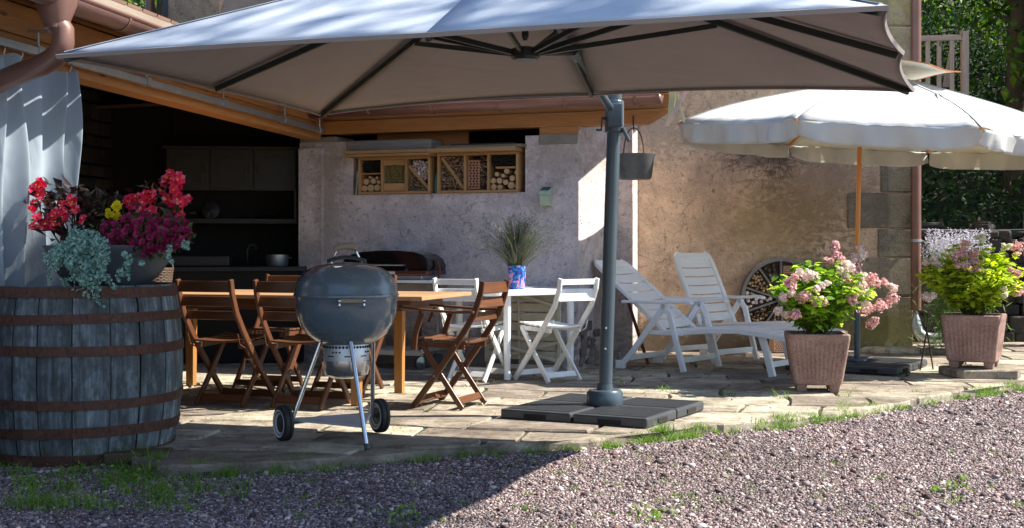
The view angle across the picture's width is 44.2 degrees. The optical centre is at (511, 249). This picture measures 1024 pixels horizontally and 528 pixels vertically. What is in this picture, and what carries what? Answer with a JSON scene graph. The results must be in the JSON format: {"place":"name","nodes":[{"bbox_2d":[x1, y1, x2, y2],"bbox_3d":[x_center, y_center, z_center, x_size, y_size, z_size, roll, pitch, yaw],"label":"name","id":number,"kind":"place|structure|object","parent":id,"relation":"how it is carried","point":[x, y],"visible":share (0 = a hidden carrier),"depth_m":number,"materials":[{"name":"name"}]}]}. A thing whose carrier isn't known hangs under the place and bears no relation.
{"place":"outdoors","nodes":[
{"label":"outdoors","id":0,"kind":"place"},
{"bbox_2d":[0,388,1023,527],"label":"ground","id":1,"kind":"structure","parent":0,"point":[581,488],"depth_m":5.76,"materials":[{"name":"grey gravel"}]},
{"bbox_2d":[0,282,183,467],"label":"wine barrel","id":2,"kind":"object","parent":1,"relation":"on","point":[90,377],"visible":0.93,"depth_m":6.49,"materials":[{"name":"grey wood"}]},
{"bbox_2d":[42,245,171,285],"bbox_3d":[-2.190,0.089,6.860,0.690,0.222,0.690,0,0,0],"label":"planter bowl","id":3,"kind":"object","parent":2,"relation":"on","point":[147,272],"visible":0.27,"depth_m":6.66,"materials":[{"name":"stone"}]},
{"bbox_2d":[23,174,105,241],"bbox_3d":[-2.405,-0.212,6.849,0.499,0.398,0.372,0,0,0],"label":"begonia","id":4,"kind":"object","parent":3,"relation":"in","point":[53,220],"visible":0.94,"depth_m":6.79,"materials":[{"name":"red plant"}]},
{"bbox_2d":[105,200,122,234],"bbox_3d":[-2.122,-0.144,6.753,0.091,0.245,0.091,0,0,23],"label":"marigold","id":5,"kind":"object","parent":3,"relation":"in","point":[116,205],"visible":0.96,"depth_m":6.73,"materials":[{"name":"yellow plant"}]},
{"bbox_2d":[42,225,189,307],"bbox_3d":[-2.058,0.086,6.491,0.805,0.431,0.336,0,0,0],"label":"dichondra","id":6,"kind":"object","parent":3,"relation":"in","point":[84,253],"visible":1,"depth_m":6.41,"materials":[{"name":"green plant"}]},
{"bbox_2d":[89,209,195,261],"bbox_3d":[-1.954,-0.074,6.680,0.568,0.286,0.326,0,0,0],"label":"petunia","id":7,"kind":"object","parent":3,"relation":"in","point":[176,236],"visible":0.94,"depth_m":6.60,"materials":[{"name":"purple plant"}]},
{"bbox_2d":[98,169,197,243],"bbox_3d":[-2.006,-0.229,6.901,0.599,0.430,0.350,0,0,0],"label":"begonia","id":8,"kind":"object","parent":3,"relation":"in","point":[170,188],"visible":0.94,"depth_m":6.82,"materials":[{"name":"red plant"}]},
{"bbox_2d":[152,263,173,281],"bbox_3d":[-2.720,0.174,9.550,0.306,0.275,0.308,0,0,-11],"label":"wicker basket","id":9,"kind":"object","parent":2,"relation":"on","point":[166,275],"visible":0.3,"depth_m":9.47,"materials":[{"name":"beige wicker"}]},
{"bbox_2d":[104,447,172,464],"bbox_3d":[-1.960,1.085,6.620,0.340,0.060,0.160,0,0,-11],"label":"barrel block","id":10,"kind":"object","parent":1,"relation":"on","point":[114,455],"depth_m":6.54,"materials":[{"name":"brown wood"}]},
{"bbox_2d":[0,0,668,369],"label":"outbuilding","id":11,"kind":"structure","parent":1,"relation":"on","point":[133,123],"depth_m":11.71,"materials":[{"name":"beige paint"}]},
{"bbox_2d":[0,46,82,285],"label":"curtain","id":12,"kind":"object","parent":11,"relation":"hanging from","point":[41,126],"visible":0.43,"depth_m":7.06,"materials":[{"name":"fabric"}]},
{"bbox_2d":[145,0,154,12],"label":"brown pipe","id":13,"kind":"object","parent":11,"relation":"attached to","point":[149,5],"depth_m":13.36,"materials":[{"name":"brown metal"}]},
{"bbox_2d":[163,0,167,17],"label":"flue pipe","id":14,"kind":"object","parent":11,"relation":"attached to","point":[165,8],"depth_m":13.35,"materials":[{"name":"metal"}]},
{"bbox_2d":[162,145,299,223],"bbox_3d":[-2.786,-0.637,12.586,1.330,0.765,0.390,0,0,-6],"label":"wall cabinet","id":15,"kind":"object","parent":11,"relation":"attached to","point":[239,168],"depth_m":12.43,"materials":[{"name":"grey wood"}]},
{"bbox_2d":[166,148,208,188],"bbox_3d":[-3.186,-0.790,12.367,0.403,0.400,0.045,0,0,-6],"label":"door","id":16,"kind":"structure","parent":15,"relation":"in","point":[193,163],"depth_m":12.37,"materials":[{"name":"brown wood"}]},
{"bbox_2d":[202,202,219,218],"bbox_3d":[-3.008,-0.387,12.591,0.179,0.176,0.040,0,0,-7],"label":"shelf plate","id":17,"kind":"object","parent":15,"relation":"on","point":[210,209],"visible":0.91,"depth_m":12.58,"materials":[{"name":"grey ceramic"}]},
{"bbox_2d":[210,149,251,189],"bbox_3d":[-2.766,-0.790,12.415,0.403,0.400,0.045,0,0,-6],"label":"door","id":18,"kind":"structure","parent":15,"relation":"in","point":[230,169],"depth_m":12.42,"materials":[{"name":"brown wood"}]},
{"bbox_2d":[254,149,295,189],"bbox_3d":[-2.345,-0.790,12.462,0.403,0.400,0.045,0,0,-6],"label":"door","id":19,"kind":"structure","parent":15,"relation":"in","point":[274,169],"depth_m":12.46,"materials":[{"name":"grey wood"}]},
{"bbox_2d":[355,171,359,194],"bbox_3d":[-1.451,-0.632,12.079,0.020,0.220,0.220,5,1,14],"label":"grey slate","id":20,"kind":"object","parent":11,"relation":"on","point":[356,188],"visible":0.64,"depth_m":11.97,"materials":[{"name":"stone"}]},
{"bbox_2d":[344,149,436,194],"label":"insect hotel","id":21,"kind":"structure","parent":11,"relation":"attached to","point":[404,171],"depth_m":11.84,"materials":[{"name":"brown wood"}]},
{"bbox_2d":[347,138,441,150],"bbox_3d":[-1.116,-0.980,11.968,0.878,0.105,0.300,0,0,20],"label":"weathered board","id":22,"kind":"object","parent":21,"relation":"on","point":[396,144],"visible":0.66,"depth_m":11.82,"materials":[{"name":"grey wood"}]},
{"bbox_2d":[434,171,436,193],"bbox_3d":[-0.706,-0.627,11.765,0.040,0.210,0.040,0,0,20],"label":"glass bottle","id":23,"kind":"object","parent":11,"relation":"on","point":[435,186],"visible":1,"depth_m":11.75,"materials":[{"name":"green glass"}]},
{"bbox_2d":[427,143,526,192],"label":"insect hotel","id":24,"kind":"structure","parent":11,"relation":"attached to","point":[492,168],"depth_m":11.57,"materials":[{"name":"brown wood"}]},
{"bbox_2d":[451,142,517,145],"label":"bark slab","id":25,"kind":"structure","parent":24,"relation":"on","point":[483,143],"depth_m":11.52,"materials":[{"name":"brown wood"}]},
{"bbox_2d":[538,187,552,205],"bbox_3d":[0.300,-0.478,11.299,0.104,0.170,0.109,0,0,20],"label":"solar lamp","id":26,"kind":"object","parent":11,"relation":"attached to","point":[545,195],"visible":1,"depth_m":11.27,"materials":[{"name":"green plastic"}]},
{"bbox_2d":[619,116,655,179],"bbox_3d":[1.073,-0.892,11.000,0.360,0.560,0.360,0,0,0],"label":"zinc bucket","id":27,"kind":"object","parent":11,"relation":"hanging from","point":[635,166],"visible":0.93,"depth_m":10.87,"materials":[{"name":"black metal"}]},
{"bbox_2d":[664,91,687,126],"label":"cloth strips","id":28,"kind":"object","parent":11,"relation":"hanging from","point":[672,110],"visible":0.97,"depth_m":10.55,"materials":[{"name":"beige fabric"}]},
{"bbox_2d":[10,394,970,525],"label":"weeds","id":29,"kind":"object","parent":1,"relation":"on","point":[656,513],"visible":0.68,"depth_m":5.81,"materials":[{"name":"green plant"}]},
{"bbox_2d":[0,373,1023,527],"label":"grass","id":30,"kind":"structure","parent":1,"relation":"on","point":[226,473],"depth_m":6.21,"materials":[{"name":"green plant"}]},
{"bbox_2d":[168,0,941,352],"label":"farmhouse","id":31,"kind":"object","parent":1,"relation":"on","point":[736,226],"visible":0.22,"depth_m":13.41,"materials":[{"name":"paint"}]},
{"bbox_2d":[711,144,818,196],"bbox_3d":[2.687,-0.960,13.400,1.261,0.806,0.006,0,0,-6],"label":"dead ivy","id":32,"kind":"object","parent":31,"relation":"attached to","point":[767,166],"visible":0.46,"depth_m":13.41,"materials":[{"name":"brown plant"}]},
{"bbox_2d":[739,258,801,321],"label":"wagon wheel","id":33,"kind":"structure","parent":31,"relation":"attached to","point":[757,280],"depth_m":13.33,"materials":[{"name":"brown wood"}]},
{"bbox_2d":[921,31,968,94],"bbox_3d":[5.338,-2.272,16.490,0.923,0.995,1.110,0,0,0],"label":"wooden railing","id":34,"kind":"object","parent":31,"relation":"attached to","point":[963,37],"visible":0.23,"depth_m":15.98,"materials":[{"name":"grey wood"}]},
{"bbox_2d":[913,222,1023,342],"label":"garden wall","id":35,"kind":"structure","parent":1,"relation":"on","point":[1014,311],"depth_m":14.67,"materials":[{"name":"stone"}]},
{"bbox_2d":[130,0,1023,310],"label":"hillside","id":36,"kind":"structure","parent":0,"point":[970,210],"depth_m":20.42,"materials":[{"name":"green plant"}]},
{"bbox_2d":[127,0,156,9],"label":"leafy tree","id":37,"kind":"object","parent":36,"relation":"on","point":[138,2],"visible":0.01,"depth_m":30.17,"materials":[{"name":"green plant"}]},
{"bbox_2d":[123,0,162,15],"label":"leafy tree","id":38,"kind":"object","parent":36,"relation":"on","point":[159,9],"visible":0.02,"depth_m":26.88,"materials":[{"name":"green plant"}]},
{"bbox_2d":[921,0,962,30],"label":"leafy tree","id":39,"kind":"object","parent":36,"relation":"on","point":[922,4],"visible":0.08,"depth_m":30.06,"materials":[{"name":"green plant"}]},
{"bbox_2d":[921,0,974,39],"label":"leafy tree","id":40,"kind":"object","parent":36,"relation":"on","point":[939,30],"visible":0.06,"depth_m":26.25,"materials":[{"name":"green plant"}]},
{"bbox_2d":[921,0,1011,86],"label":"leafy tree","id":41,"kind":"object","parent":36,"relation":"on","point":[986,2],"visible":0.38,"depth_m":27.70,"materials":[{"name":"green plant"}]},
{"bbox_2d":[913,0,1023,312],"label":"undergrowth","id":42,"kind":"object","parent":36,"relation":"on","point":[984,95],"visible":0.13,"depth_m":20.09,"materials":[{"name":"green plant"}]},
{"bbox_2d":[923,0,1023,198],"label":"leafy tree","id":43,"kind":"object","parent":36,"relation":"on","point":[1017,15],"visible":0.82,"depth_m":19.95,"materials":[{"name":"green plant"}]},
{"bbox_2d":[941,0,1023,111],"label":"leafy tree","id":44,"kind":"object","parent":36,"relation":"on","point":[1005,93],"visible":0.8,"depth_m":18.49,"materials":[{"name":"green plant"}]},
{"bbox_2d":[132,340,1023,476],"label":"patio paving","id":45,"kind":"structure","parent":0,"point":[248,440],"depth_m":8.51,"materials":[{"name":"beige stone"}]},
{"bbox_2d":[175,279,274,407],"bbox_3d":[-1.960,0.640,8.696,0.438,0.886,0.643,0,0,19],"label":"folding chair","id":46,"kind":"object","parent":45,"relation":"on","point":[235,394],"visible":0.96,"depth_m":8.58,"materials":[{"name":"brown wood"}]},
{"bbox_2d":[165,256,306,362],"bbox_3d":[-2.758,0.565,12.141,1.550,1.010,0.600,0,0,-6],"label":"kitchen counter","id":47,"kind":"object","parent":45,"relation":"on","point":[205,268],"visible":0.43,"depth_m":11.88,"materials":[{"name":"brown wood"}]},
{"bbox_2d":[246,244,256,261],"bbox_3d":[-2.483,0.053,12.024,0.106,0.218,0.018,0,0,0],"label":"tap","id":48,"kind":"object","parent":47,"relation":"on","point":[248,248],"visible":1,"depth_m":12.02,"materials":[{"name":"black metal"}]},
{"bbox_2d":[265,255,291,265],"bbox_3d":[-2.267,0.107,12.248,0.254,0.110,0.220,0,0,0],"label":"cooking pot","id":49,"kind":"object","parent":47,"relation":"on","point":[276,260],"visible":0.93,"depth_m":12.15,"materials":[{"name":"metal"}]},
{"bbox_2d":[231,274,304,392],"bbox_3d":[-1.848,0.640,9.845,0.438,0.886,0.643,0,0,15],"label":"folding chair","id":50,"kind":"object","parent":45,"relation":"on","point":[273,379],"visible":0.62,"depth_m":9.76,"materials":[{"name":"brown wood"}]},
{"bbox_2d":[253,279,350,410],"bbox_3d":[-1.414,0.640,8.555,0.438,0.886,0.643,0,0,18],"label":"folding chair","id":51,"kind":"object","parent":45,"relation":"on","point":[319,398],"visible":0.59,"depth_m":8.46,"materials":[{"name":"brown wood"}]},
{"bbox_2d":[179,289,470,405],"bbox_3d":[-1.764,0.692,9.261,2.750,0.756,1.020,0,0,17],"label":"dining table","id":52,"kind":"object","parent":45,"relation":"on","point":[414,299],"visible":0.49,"depth_m":9.21,"materials":[{"name":"brown wood"}]},
{"bbox_2d":[273,242,398,449],"bbox_3d":[-0.902,0.518,7.082,0.679,1.114,0.679,0,0,43],"label":"kettle barbecue","id":53,"kind":"object","parent":45,"relation":"on","point":[345,313],"visible":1,"depth_m":6.91,"materials":[{"name":"metal"}]},
{"bbox_2d":[310,275,396,394],"bbox_3d":[-1.205,0.640,9.664,0.438,0.886,0.643,0,0,19],"label":"folding chair","id":54,"kind":"object","parent":45,"relation":"on","point":[366,381],"visible":0.18,"depth_m":9.51,"materials":[{"name":"brown wood"}]},
{"bbox_2d":[343,250,446,369],"bbox_3d":[-1.095,0.539,11.479,0.996,1.058,0.525,0,0,20],"label":"gas barbecue","id":55,"kind":"object","parent":45,"relation":"on","point":[415,270],"visible":0.42,"depth_m":11.25,"materials":[{"name":"metal"}]},
{"bbox_2d":[370,335,385,347],"bbox_3d":[-1.260,0.728,11.488,0.230,0.330,0.230,0,0,20],"label":"gas bottle","id":56,"kind":"object","parent":55,"relation":"on","point":[383,345],"visible":0.05,"depth_m":11.42,"materials":[{"name":"grey metal"}]},
{"bbox_2d":[399,279,509,410],"bbox_3d":[-0.382,0.645,8.639,0.626,0.876,0.519,0,0,22],"label":"folding armchair","id":57,"kind":"object","parent":45,"relation":"on","point":[452,344],"visible":1,"depth_m":8.51,"materials":[{"name":"brown wood"}]},
{"bbox_2d":[432,278,511,382],"bbox_3d":[-0.320,0.655,10.311,0.408,0.856,0.636,0,0,27],"label":"white folding chair","id":58,"kind":"object","parent":45,"relation":"on","point":[479,372],"visible":0.66,"depth_m":10.22,"materials":[{"name":"paint"}]},
{"bbox_2d":[55,0,914,406],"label":"cantilever umbrella","id":59,"kind":"object","parent":45,"relation":"on","point":[323,58],"visible":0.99,"depth_m":6.94,"materials":[{"name":"fabric"}]},
{"bbox_2d":[444,286,586,379],"bbox_3d":[0.021,0.703,10.817,1.120,0.735,0.840,0,0,-38],"label":"white table","id":60,"kind":"object","parent":45,"relation":"on","point":[531,290],"visible":0.39,"depth_m":10.41,"materials":[{"name":"plastic"}]},
{"bbox_2d":[507,265,525,288],"bbox_3d":[0.040,0.235,10.620,0.156,0.200,0.156,0,0,0],"label":"painted vase","id":61,"kind":"object","parent":60,"relation":"on","point":[516,276],"visible":0.87,"depth_m":10.56,"materials":[{"name":"blue ceramic"}]},
{"bbox_2d":[454,213,588,265],"bbox_3d":[0.058,-0.050,10.612,1.149,0.529,0.878,0,0,-12],"label":"grass bouquet","id":62,"kind":"object","parent":61,"relation":"in","point":[516,252],"depth_m":10.57,"materials":[{"name":"green plant"}]},
{"bbox_2d":[484,295,561,369],"bbox_3d":[0.098,0.695,11.151,0.750,0.730,0.100,0,0,20],"label":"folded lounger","id":63,"kind":"object","parent":45,"relation":"on","point":[518,346],"visible":0.48,"depth_m":11.15,"materials":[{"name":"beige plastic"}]},
{"bbox_2d":[27,354,1023,475],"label":"leaf litter","id":64,"kind":"object","parent":45,"relation":"on","point":[640,431],"visible":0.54,"depth_m":7.88,"materials":[{"name":"brown plant"}]},
{"bbox_2d":[501,401,598,422],"bbox_3d":[0.259,1.033,8.044,0.496,0.066,0.496,0,0,28],"label":"weight plate","id":65,"kind":"object","parent":45,"relation":"on","point":[549,411],"visible":0.91,"depth_m":7.89,"materials":[{"name":"black plastic"}]},
{"bbox_2d":[513,278,599,383],"bbox_3d":[0.356,0.655,10.275,0.408,0.856,0.636,0,0,-37],"label":"white folding chair","id":66,"kind":"object","parent":45,"relation":"on","point":[567,295],"visible":1,"depth_m":10.21,"materials":[{"name":"paint"}]},
{"bbox_2d":[538,393,632,403],"bbox_3d":[0.499,1.033,8.488,0.496,0.066,0.496,0,0,28],"label":"weight plate","id":67,"kind":"object","parent":45,"relation":"on","point":[574,398],"visible":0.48,"depth_m":8.46,"materials":[{"name":"black plastic"}]},
{"bbox_2d":[573,406,675,428],"bbox_3d":[0.703,1.033,7.804,0.496,0.066,0.496,0,0,28],"label":"weight plate","id":68,"kind":"object","parent":45,"relation":"on","point":[631,417],"visible":0.98,"depth_m":7.66,"materials":[{"name":"black plastic"}]},
{"bbox_2d":[625,297,649,364],"bbox_3d":[1.183,0.760,11.909,0.032,0.632,0.414,0,0,-25],"label":"wooden stake","id":69,"kind":"object","parent":45,"relation":"on","point":[637,330],"visible":0.71,"depth_m":11.92,"materials":[{"name":"wood"}]},
{"bbox_2d":[621,397,703,418],"bbox_3d":[0.943,1.033,8.248,0.496,0.066,0.496,0,0,28],"label":"weight plate","id":70,"kind":"object","parent":45,"relation":"on","point":[682,408],"visible":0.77,"depth_m":8.18,"materials":[{"name":"black plastic"}]},
{"bbox_2d":[594,259,794,377],"bbox_3d":[1.721,0.583,11.209,2.080,0.987,0.725,0,0,37],"label":"sun lounger","id":71,"kind":"object","parent":45,"relation":"on","point":[659,314],"visible":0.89,"depth_m":11.30,"materials":[{"name":"white plastic"}]},
{"bbox_2d":[726,351,758,355],"bbox_3d":[2.351,1.055,12.898,0.358,0.059,0.176,0,0,0],"label":"loose stone","id":72,"kind":"object","parent":45,"relation":"on","point":[746,353],"visible":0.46,"depth_m":12.82,"materials":[{"name":"beige stone"}]},
{"bbox_2d":[663,251,847,369],"bbox_3d":[2.267,0.546,11.872,0.725,1.060,1.767,0,0,-43],"label":"sun lounger","id":73,"kind":"object","parent":45,"relation":"on","point":[694,260],"visible":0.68,"depth_m":12.27,"materials":[{"name":"white plastic"}]},
{"bbox_2d":[769,339,783,351],"bbox_3d":[2.812,1.000,13.106,0.240,0.130,0.122,0,0,-12],"label":"perforated brick","id":74,"kind":"object","parent":45,"relation":"on","point":[775,346],"visible":0.35,"depth_m":13.04,"materials":[{"name":"orange brick"}]},
{"bbox_2d":[784,330,849,392],"bbox_3d":[2.310,0.850,9.560,0.459,0.440,0.459,0,0,9],"label":"stone planter","id":75,"kind":"object","parent":45,"relation":"on","point":[817,359],"visible":0.98,"depth_m":9.37,"materials":[{"name":"concrete"}]},
{"bbox_2d":[768,239,899,333],"bbox_3d":[2.412,0.307,9.544,1.034,0.772,0.832,0,0,0],"label":"hydrangea shrub","id":76,"kind":"object","parent":75,"relation":"on","point":[816,300],"visible":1,"depth_m":9.39,"materials":[{"name":"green plant"}]},
{"bbox_2d":[785,361,854,369],"bbox_3d":[2.761,1.033,11.267,0.496,0.066,0.496,0,0,32],"label":"weight plate","id":77,"kind":"object","parent":45,"relation":"on","point":[787,366],"visible":0.16,"depth_m":11.19,"materials":[{"name":"black plastic"}]},
{"bbox_2d":[847,356,871,358],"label":"weight plate","id":78,"kind":"object","parent":45,"relation":"on","point":[860,357],"visible":0.1,"depth_m":11.70,"materials":[{"name":"grey concrete"}]},
{"bbox_2d":[678,59,1023,361],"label":"white parasol","id":79,"kind":"object","parent":78,"relation":"on","point":[958,130],"visible":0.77,"depth_m":10.44,"materials":[{"name":"fabric"}]},
{"bbox_2d":[845,361,912,374],"bbox_3d":[3.188,1.033,10.998,0.496,0.066,0.496,0,0,32],"label":"weight plate","id":80,"kind":"object","parent":45,"relation":"on","point":[884,368],"visible":0.91,"depth_m":10.85,"materials":[{"name":"grey concrete"}]},
{"bbox_2d":[860,346,919,353],"bbox_3d":[3.908,1.046,13.008,0.639,0.080,0.317,0,0,0],"label":"loose stone","id":81,"kind":"object","parent":45,"relation":"on","point":[890,350],"visible":0.9,"depth_m":12.89,"materials":[{"name":"grey stone"}]},
{"bbox_2d":[867,357,926,369],"bbox_3d":[3.458,1.033,11.425,0.496,0.066,0.496,0,0,32],"label":"weight plate","id":82,"kind":"object","parent":45,"relation":"on","point":[915,363],"visible":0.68,"depth_m":11.35,"materials":[{"name":"grey concrete"}]},
{"bbox_2d":[918,311,935,369],"bbox_3d":[3.680,0.809,11.200,0.173,0.526,0.114,0,0,0],"label":"metal stand","id":83,"kind":"object","parent":45,"relation":"on","point":[926,327],"visible":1,"depth_m":11.17,"materials":[{"name":"black metal"}]},
{"bbox_2d":[920,347,945,354],"bbox_3d":[4.368,1.050,12.953,0.528,0.070,0.284,0,0,0],"label":"loose stone","id":84,"kind":"object","parent":45,"relation":"on","point":[936,351],"visible":0.49,"depth_m":12.84,"materials":[{"name":"grey stone"}]},
{"bbox_2d":[903,227,1013,353],"bbox_3d":[4.575,0.442,12.857,1.093,1.327,1.182,0,0,0],"label":"lavender bush","id":85,"kind":"object","parent":45,"relation":"on","point":[940,306],"visible":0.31,"depth_m":12.84,"materials":[{"name":"purple plant"}]},
{"bbox_2d":[938,365,1020,378],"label":"stone plinth","id":86,"kind":"structure","parent":45,"relation":"on","point":[975,372],"depth_m":10.43,"materials":[{"name":"beige stone"}]},
{"bbox_2d":[941,312,1006,368],"bbox_3d":[3.930,0.775,10.720,0.474,0.450,0.474,0,0,28],"label":"stone planter","id":87,"kind":"object","parent":86,"relation":"on","point":[973,338],"visible":1,"depth_m":10.54,"materials":[{"name":"concrete"}]},
{"bbox_2d":[915,233,1023,314],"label":"hydrangea shrub","id":88,"kind":"object","parent":87,"relation":"on","point":[957,284],"visible":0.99,"depth_m":10.56,"materials":[{"name":"green plant"}]},
{"bbox_3d":[5.917,0.315,14.000,0.366,1.498,0.347,0,0,0],"label":"stone pillar","id":89,"kind":"object","parent":45,"relation":"on","visible":0},
{"bbox_2d":[921,229,1023,230],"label":"fence wire","id":90,"kind":"object","parent":89,"relation":"attached to","point":[972,230],"visible":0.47,"depth_m":14.30,"materials":[{"name":"metal"}]}
]}

